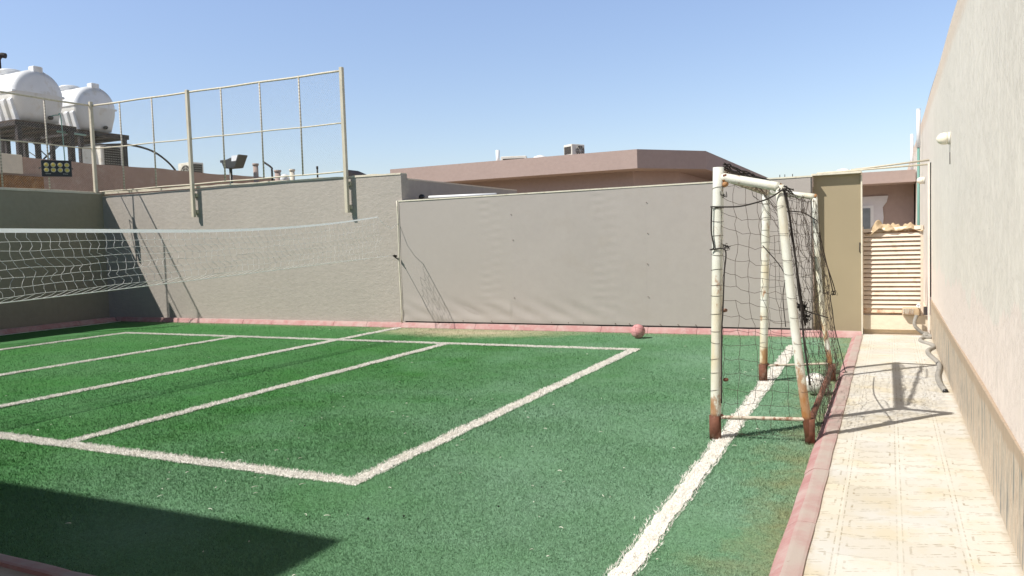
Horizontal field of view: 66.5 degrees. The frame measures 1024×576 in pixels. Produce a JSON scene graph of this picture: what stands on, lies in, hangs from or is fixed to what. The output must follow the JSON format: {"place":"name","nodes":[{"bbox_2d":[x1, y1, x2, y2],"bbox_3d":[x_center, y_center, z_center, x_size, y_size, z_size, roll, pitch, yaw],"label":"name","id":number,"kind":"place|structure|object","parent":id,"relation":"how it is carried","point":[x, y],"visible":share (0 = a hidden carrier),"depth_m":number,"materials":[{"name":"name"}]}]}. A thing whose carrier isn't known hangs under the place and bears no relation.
{"place":"outdoors","nodes":[
{"label":"outdoors","id":0,"kind":"place"},
{"bbox_2d":[0,53,6,152],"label":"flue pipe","id":1,"kind":"object","parent":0,"point":[3,55],"visible":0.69,"depth_m":29.46,"materials":[{"name":"metal"}]},
{"bbox_2d":[0,566,35,575],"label":"pavement","id":2,"kind":"structure","parent":0,"point":[4,571],"depth_m":3.84,"materials":[{"name":"beige tile"}]},
{"bbox_2d":[264,162,272,180],"bbox_3d":[-7.311,-2.942,23.544,0.305,1.745,0.064,-1,3,14],"label":"bent pipe","id":3,"kind":"object","parent":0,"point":[271,170],"visible":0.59,"depth_m":23.46,"materials":[{"name":"metal"}]},
{"bbox_2d":[280,174,289,179],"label":"roof dome","id":4,"kind":"structure","parent":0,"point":[284,178],"depth_m":22.80,"materials":[{"name":"white plastic"}]},
{"bbox_2d":[31,359,707,533],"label":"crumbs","id":5,"kind":"object","parent":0,"point":[413,424],"visible":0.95,"depth_m":5.82,"materials":[{"name":"white"}]},
{"bbox_2d":[0,321,851,575],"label":"turf","id":6,"kind":"structure","parent":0,"point":[38,336],"depth_m":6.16,"materials":[{"name":"green plastic"}]},
{"bbox_2d":[0,317,115,334],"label":"kerb","id":7,"kind":"structure","parent":6,"relation":"on","point":[54,325],"depth_m":17.33,"materials":[{"name":"pink paint"}]},
{"bbox_2d":[0,321,119,335],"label":"ground cord","id":8,"kind":"object","parent":6,"relation":"on","point":[59,328],"visible":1,"depth_m":17.03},
{"bbox_2d":[0,332,124,349],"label":"court line","id":9,"kind":"object","parent":6,"relation":"on","point":[61,341],"visible":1,"depth_m":14.50,"materials":[{"name":"white paint"}]},
{"bbox_2d":[0,336,237,375],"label":"court line","id":10,"kind":"object","parent":6,"relation":"on","point":[70,363],"visible":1,"depth_m":12.10,"materials":[{"name":"white paint"}]},
{"bbox_2d":[0,432,367,485],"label":"court line","id":11,"kind":"object","parent":6,"relation":"on","point":[228,464],"visible":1,"depth_m":6.00,"materials":[{"name":"white paint"}]},
{"bbox_2d":[0,327,400,407],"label":"court line","id":12,"kind":"object","parent":6,"relation":"on","point":[133,380],"visible":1,"depth_m":10.36,"materials":[{"name":"white paint"}]},
{"bbox_2d":[67,343,447,441],"bbox_3d":[-2.427,1.097,9.591,0.200,0.022,6.424,0,4,25],"label":"court line","id":13,"kind":"object","parent":6,"relation":"on","point":[153,419],"visible":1,"depth_m":8.43,"materials":[{"name":"white paint"}]},
{"bbox_2d":[125,332,638,349],"bbox_3d":[-3.023,0.886,13.466,10.764,0.022,0.204,0,4,26],"label":"court line","id":14,"kind":"object","parent":6,"relation":"on","point":[527,345],"visible":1,"depth_m":12.92,"materials":[{"name":"white paint"}]},
{"bbox_2d":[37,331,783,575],"bbox_3d":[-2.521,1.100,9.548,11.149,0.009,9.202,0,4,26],"label":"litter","id":15,"kind":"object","parent":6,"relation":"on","point":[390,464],"visible":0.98,"depth_m":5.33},
{"bbox_2d":[343,349,639,482],"bbox_3d":[0.336,1.090,8.244,0.214,0.022,6.594,0,4,26],"label":"court line","id":16,"kind":"object","parent":6,"relation":"on","point":[419,449],"visible":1,"depth_m":6.90,"materials":[{"name":"white paint"}]},
{"bbox_2d":[631,324,644,337],"bbox_3d":[2.003,0.686,12.418,0.224,0.226,0.228,0,4,26],"label":"ball","id":17,"kind":"object","parent":6,"relation":"on","point":[637,330],"visible":1,"depth_m":12.34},
{"bbox_2d":[602,345,792,575],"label":"court line","id":18,"kind":"object","parent":6,"relation":"on","point":[633,559],"visible":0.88,"depth_m":4.95,"materials":[{"name":"white paint"}]},
{"bbox_2d":[709,162,846,444],"bbox_3d":[2.541,0.017,7.198,0.877,2.176,3.038,0,4,26],"label":"goal","id":19,"kind":"object","parent":6,"relation":"on","point":[765,188],"visible":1,"depth_m":6.05,"materials":[{"name":"white paint"}]},
{"bbox_2d":[806,373,824,393],"bbox_3d":[2.975,0.937,7.670,0.214,0.212,0.214,0,4,26],"label":"ball","id":20,"kind":"object","parent":6,"relation":"on","point":[809,387],"visible":0.49,"depth_m":7.60,"materials":[{"name":"white leather"}]},
{"bbox_2d":[428,193,496,198],"bbox_3d":[-0.965,-1.775,15.036,1.491,0.081,0.056,0,4,27],"label":"lying pipe","id":21,"kind":"object","parent":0,"point":[447,196],"visible":0.81,"depth_m":15.04,"materials":[{"name":"white plastic"}]},
{"bbox_2d":[0,0,956,179],"label":"sky","id":22,"kind":"structure","parent":0,"point":[767,88],"materials":[{"name":"blue"}]},
{"bbox_2d":[390,149,766,192],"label":"pink building","id":23,"kind":"structure","parent":0,"point":[628,168],"depth_m":24.00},
{"bbox_2d":[496,150,499,160],"bbox_3d":[-0.472,-4.338,26.060,0.124,0.515,0.130,0,4,26],"label":"roof pipe","id":24,"kind":"object","parent":23,"relation":"on","point":[497,155],"visible":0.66,"depth_m":26.00,"materials":[{"name":"white plastic"}]},
{"bbox_2d":[501,156,526,159],"bbox_3d":[0.080,-4.223,25.907,0.870,0.270,0.360,-1,3,6],"label":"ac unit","id":25,"kind":"object","parent":23,"relation":"on","point":[511,157],"visible":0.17,"depth_m":25.75,"materials":[{"name":"metal"}]},
{"bbox_2d":[564,144,584,154],"bbox_3d":[1.973,-4.293,24.653,0.546,0.440,0.450,-4,4,-34],"label":"ac unit","id":26,"kind":"object","parent":23,"relation":"on","point":[570,149],"visible":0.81,"depth_m":24.47,"materials":[{"name":"metal"}]},
{"bbox_2d":[813,169,915,282],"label":"pink house","id":27,"kind":"structure","parent":0,"point":[887,197],"depth_m":18.66,"materials":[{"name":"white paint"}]},
{"bbox_2d":[863,205,873,228],"bbox_3d":[8.393,-1.391,19.037,0.760,1.200,0.038,0,4,26],"label":"window frame","id":28,"kind":"structure","parent":27,"relation":"in","point":[868,211],"depth_m":18.89,"materials":[{"name":"white plastic"}]},
{"bbox_2d":[910,134,913,169],"bbox_3d":[9.496,-3.201,18.549,0.068,0.900,0.072,0,4,26],"label":"vent pipe","id":29,"kind":"object","parent":27,"relation":"on","point":[911,148],"visible":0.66,"depth_m":18.52,"materials":[{"name":"white plastic"}]},
{"bbox_2d":[863,330,911,334],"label":"passage floor","id":30,"kind":"structure","parent":0,"point":[893,334],"depth_m":11.79,"materials":[{"name":"beige tile"}]},
{"bbox_2d":[811,171,862,333],"bbox_3d":[4.983,-0.509,11.966,0.706,2.490,0.265,0,4,26],"label":"gate surround","id":31,"kind":"object","parent":30,"relation":"on","point":[840,206],"visible":0.76,"depth_m":11.91,"materials":[{"name":"metal"}]},
{"bbox_2d":[817,163,927,173],"bbox_3d":[5.387,-1.780,11.679,1.551,0.061,0.026,0,4,25],"label":"overhead tube","id":32,"kind":"object","parent":31,"relation":"on","point":[876,168],"visible":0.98,"depth_m":11.64,"materials":[{"name":"beige metal"}]},
{"bbox_2d":[863,225,922,315],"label":"slatted gate","id":33,"kind":"structure","parent":31,"relation":"attached to","point":[891,272],"depth_m":11.75,"materials":[{"name":"beige metal"}]},
{"bbox_2d":[864,220,923,234],"bbox_3d":[5.733,-0.918,11.749,0.823,0.231,0.300,0,4,26],"label":"canvas","id":34,"kind":"object","parent":33,"relation":"on","point":[877,225],"visible":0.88,"depth_m":11.72,"materials":[{"name":"beige fabric"}]},
{"bbox_2d":[902,304,920,314],"bbox_3d":[5.920,0.315,11.580,0.245,0.173,0.136,0,4,26],"label":"drain outlet","id":35,"kind":"object","parent":33,"relation":"attached to","point":[911,310],"visible":1,"depth_m":11.55,"materials":[{"name":"plastic"}]},
{"bbox_2d":[863,300,927,334],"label":"raised floor","id":36,"kind":"structure","parent":30,"relation":"on","point":[887,324],"depth_m":11.79,"materials":[{"name":"concrete"}]},
{"bbox_2d":[802,335,1023,575],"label":"path","id":37,"kind":"structure","parent":0,"point":[907,491],"depth_m":4.74,"materials":[{"name":"beige tile"}]},
{"bbox_2d":[912,315,947,392],"bbox_3d":[5.057,0.700,9.466,0.264,0.313,4.548,0,4,26],"label":"hose","id":38,"kind":"object","parent":37,"relation":"on","point":[938,379],"visible":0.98,"depth_m":9.69,"materials":[{"name":"grey plastic"}]},
{"label":"ground","id":39,"kind":"structure","parent":0,"visible":0},
{"bbox_2d":[0,553,94,575],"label":"kerb","id":40,"kind":"structure","parent":39,"relation":"on","point":[26,566],"depth_m":3.84,"materials":[{"name":"pink paint"}]},
{"bbox_2d":[0,187,109,328],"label":"boundary wall","id":41,"kind":"structure","parent":39,"relation":"on","point":[35,209],"depth_m":17.69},
{"bbox_2d":[0,91,97,192],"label":"fence","id":42,"kind":"object","parent":41,"relation":"on","point":[92,144],"visible":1,"depth_m":17.85,"materials":[{"name":"beige metal"}]},
{"bbox_2d":[39,160,72,176],"bbox_3d":[-10.366,-2.714,17.759,0.684,0.365,0.174,-4,4,-32],"label":"floodlight","id":43,"kind":"object","parent":42,"relation":"attached to","point":[56,168],"visible":1,"depth_m":17.70,"materials":[{"name":"black metal"}]},
{"bbox_2d":[0,157,274,195],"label":"neighbour building","id":44,"kind":"structure","parent":39,"relation":"on","point":[29,169],"depth_m":24.83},
{"bbox_2d":[0,153,22,173],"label":"grey panel","id":45,"kind":"object","parent":44,"relation":"attached to","point":[11,159],"visible":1,"depth_m":21.68,"materials":[{"name":"metal"}]},
{"bbox_2d":[0,174,43,188],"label":"rusty board","id":46,"kind":"object","parent":44,"relation":"attached to","point":[31,181],"visible":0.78,"depth_m":21.91,"materials":[{"name":"brown metal"}]},
{"bbox_2d":[0,119,76,161],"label":"tank stand","id":47,"kind":"object","parent":44,"relation":"on","point":[11,134],"visible":0.63,"depth_m":26.57,"materials":[{"name":"metal"}]},
{"bbox_2d":[0,66,64,123],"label":"water tank","id":48,"kind":"object","parent":47,"relation":"on","point":[37,81],"visible":0.83,"depth_m":25.55,"materials":[{"name":"white plastic"}]},
{"bbox_2d":[52,113,64,159],"bbox_3d":[-15.115,-4.635,26.001,0.484,2.322,0.112,-1,3,13],"label":"drain pipe","id":49,"kind":"object","parent":48,"relation":"attached to","point":[62,133],"visible":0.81,"depth_m":25.91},
{"bbox_2d":[57,131,85,135],"bbox_3d":[-15.517,-5.456,27.566,0.070,0.360,3.067,-3,3,-13],"label":"link pipe","id":50,"kind":"object","parent":47,"relation":"attached to","point":[74,133],"visible":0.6,"depth_m":27.84,"materials":[{"name":"grey metal"}]},
{"bbox_2d":[22,129,128,165],"bbox_3d":[-17.068,-4.796,30.618,3.450,2.280,2.150,0,4,26],"label":"tank stand","id":51,"kind":"object","parent":44,"relation":"on","point":[86,140],"visible":0.3,"depth_m":30.36,"materials":[{"name":"metal"}]},
{"bbox_2d":[57,83,116,132],"bbox_3d":[-17.201,-6.924,30.481,3.340,1.890,1.807,0,4,26],"label":"water tank","id":52,"kind":"object","parent":51,"relation":"on","point":[94,93],"visible":0.58,"depth_m":29.59,"materials":[{"name":"white plastic"}]},
{"bbox_2d":[79,143,121,165],"bbox_3d":[-13.934,-4.174,26.619,1.090,1.315,0.900,0,4,26],"label":"roof cooler","id":53,"kind":"object","parent":44,"relation":"on","point":[87,153],"visible":0.39,"depth_m":26.28,"materials":[{"name":"metal"}]},
{"bbox_2d":[105,143,175,169],"bbox_3d":[-12.565,-4.219,26.647,0.120,1.325,2.428,1,5,42],"label":"roof hose","id":54,"kind":"object","parent":44,"relation":"on","point":[156,153],"visible":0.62,"depth_m":26.70,"materials":[{"name":"plastic"}]},
{"bbox_2d":[178,162,203,172],"bbox_3d":[-12.408,-4.304,30.245,0.944,1.050,0.580,1,4,36],"label":"ac unit","id":55,"kind":"object","parent":44,"relation":"on","point":[183,167],"visible":0.18,"depth_m":30.04,"materials":[{"name":"metal"}]},
{"bbox_2d":[102,173,516,321],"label":"boundary wall","id":56,"kind":"structure","parent":39,"relation":"on","point":[367,290],"depth_m":16.74,"materials":[{"name":"grey paint"}]},
{"bbox_2d":[92,67,352,216],"bbox_3d":[-6.617,-2.939,17.136,7.452,2.893,0.157,0,4,26],"label":"fence","id":57,"kind":"object","parent":56,"relation":"attached to","point":[347,184],"visible":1,"depth_m":16.86,"materials":[{"name":"beige metal"}]},
{"bbox_2d":[220,154,247,182],"bbox_3d":[-8.190,-3.007,23.064,0.800,1.788,0.360,0,4,26],"label":"roof floodlight","id":58,"kind":"object","parent":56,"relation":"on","point":[231,163],"visible":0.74,"depth_m":22.89,"materials":[{"name":"grey metal"}]},
{"bbox_2d":[252,163,258,181],"bbox_3d":[-7.632,-2.636,23.412,0.178,2.170,0.188,0,4,26],"label":"chimney stub","id":59,"kind":"object","parent":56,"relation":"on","point":[255,171],"visible":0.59,"depth_m":23.30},
{"bbox_2d":[274,170,280,180],"bbox_3d":[-6.910,-2.525,23.183,0.202,1.930,0.213,0,4,26],"label":"chimney stub","id":60,"kind":"object","parent":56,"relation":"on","point":[278,172],"visible":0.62,"depth_m":23.06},
{"bbox_2d":[289,169,294,179],"bbox_3d":[-6.415,-2.521,22.944,0.166,1.920,0.175,0,4,26],"label":"chimney stub","id":61,"kind":"object","parent":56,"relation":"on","point":[292,173],"visible":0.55,"depth_m":22.84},
{"bbox_2d":[348,170,366,175],"bbox_3d":[-4.258,-2.903,21.985,0.580,0.860,0.600,0,4,26],"label":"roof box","id":62,"kind":"object","parent":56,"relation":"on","point":[352,172],"visible":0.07,"depth_m":21.84,"materials":[{"name":"metal"}]},
{"bbox_2d":[115,317,861,337],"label":"kerb","id":63,"kind":"structure","parent":39,"relation":"on","point":[698,331],"depth_m":14.36,"materials":[{"name":"pink paint"}]},
{"bbox_2d":[396,175,813,329],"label":"sheet wall","id":64,"kind":"structure","parent":39,"relation":"on","point":[630,256],"depth_m":13.46,"materials":[{"name":"metal"}]},
{"bbox_2d":[0,217,397,303],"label":"volleyball net","id":65,"kind":"object","parent":64,"relation":"attached to","point":[26,231],"visible":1,"depth_m":10.14,"materials":[{"name":"fabric"}]},
{"bbox_2d":[769,335,861,575],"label":"kerb","id":66,"kind":"structure","parent":39,"relation":"on","point":[791,554],"depth_m":4.77,"materials":[{"name":"pink paint"}]},
{"bbox_2d":[862,334,922,335],"bbox_3d":[5.404,0.735,11.758,1.600,0.065,0.120,0,4,26],"label":"threshold","id":67,"kind":"object","parent":39,"relation":"on","point":[883,334],"visible":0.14,"depth_m":11.74,"materials":[{"name":"concrete"}]},
{"bbox_2d":[907,0,1023,572],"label":"house wall","id":68,"kind":"structure","parent":39,"relation":"on","point":[975,105],"depth_m":5.13,"materials":[{"name":"paint"}]},
{"bbox_2d":[851,159,928,169],"bbox_3d":[5.619,-1.830,11.630,1.052,0.103,0.028,0,4,25],"label":"overhead tube","id":69,"kind":"object","parent":68,"relation":"attached to","point":[893,164],"visible":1,"depth_m":11.60,"materials":[{"name":"beige metal"}]},
{"bbox_2d":[916,108,920,224],"bbox_3d":[7.543,-1.551,14.495,0.076,3.510,0.080,0,4,26],"label":"vent pipe","id":70,"kind":"object","parent":68,"relation":"attached to","point":[918,128],"visible":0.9,"depth_m":14.42,"materials":[{"name":"white plastic"}]},
{"bbox_2d":[916,177,924,183],"bbox_3d":[7.098,-1.869,13.573,0.127,0.122,0.122,0,4,26],"label":"bulkhead lamp","id":71,"kind":"object","parent":68,"relation":"attached to","point":[920,180],"visible":1,"depth_m":13.53,"materials":[{"name":"white plastic"}]},
{"bbox_2d":[928,162,929,332],"bbox_3d":[6.095,-0.562,11.425,0.028,2.530,0.035,0,4,26],"label":"gate jamb","id":72,"kind":"object","parent":68,"relation":"attached to","point":[929,247],"visible":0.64,"depth_m":11.41,"materials":[{"name":"beige metal"}]},
{"bbox_2d":[930,162,930,296],"bbox_3d":[6.110,-0.847,11.401,0.016,1.960,0.012,0,4,26],"label":"cable","id":73,"kind":"object","parent":68,"relation":"attached to","point":[930,229],"visible":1,"depth_m":11.40,"materials":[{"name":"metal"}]},
{"bbox_2d":[936,132,950,144],"bbox_3d":[4.345,-1.505,7.873,0.127,0.122,0.122,0,4,26],"label":"bulkhead lamp","id":74,"kind":"object","parent":68,"relation":"attached to","point":[944,138],"visible":1,"depth_m":7.83,"materials":[{"name":"white plastic"}]}
]}

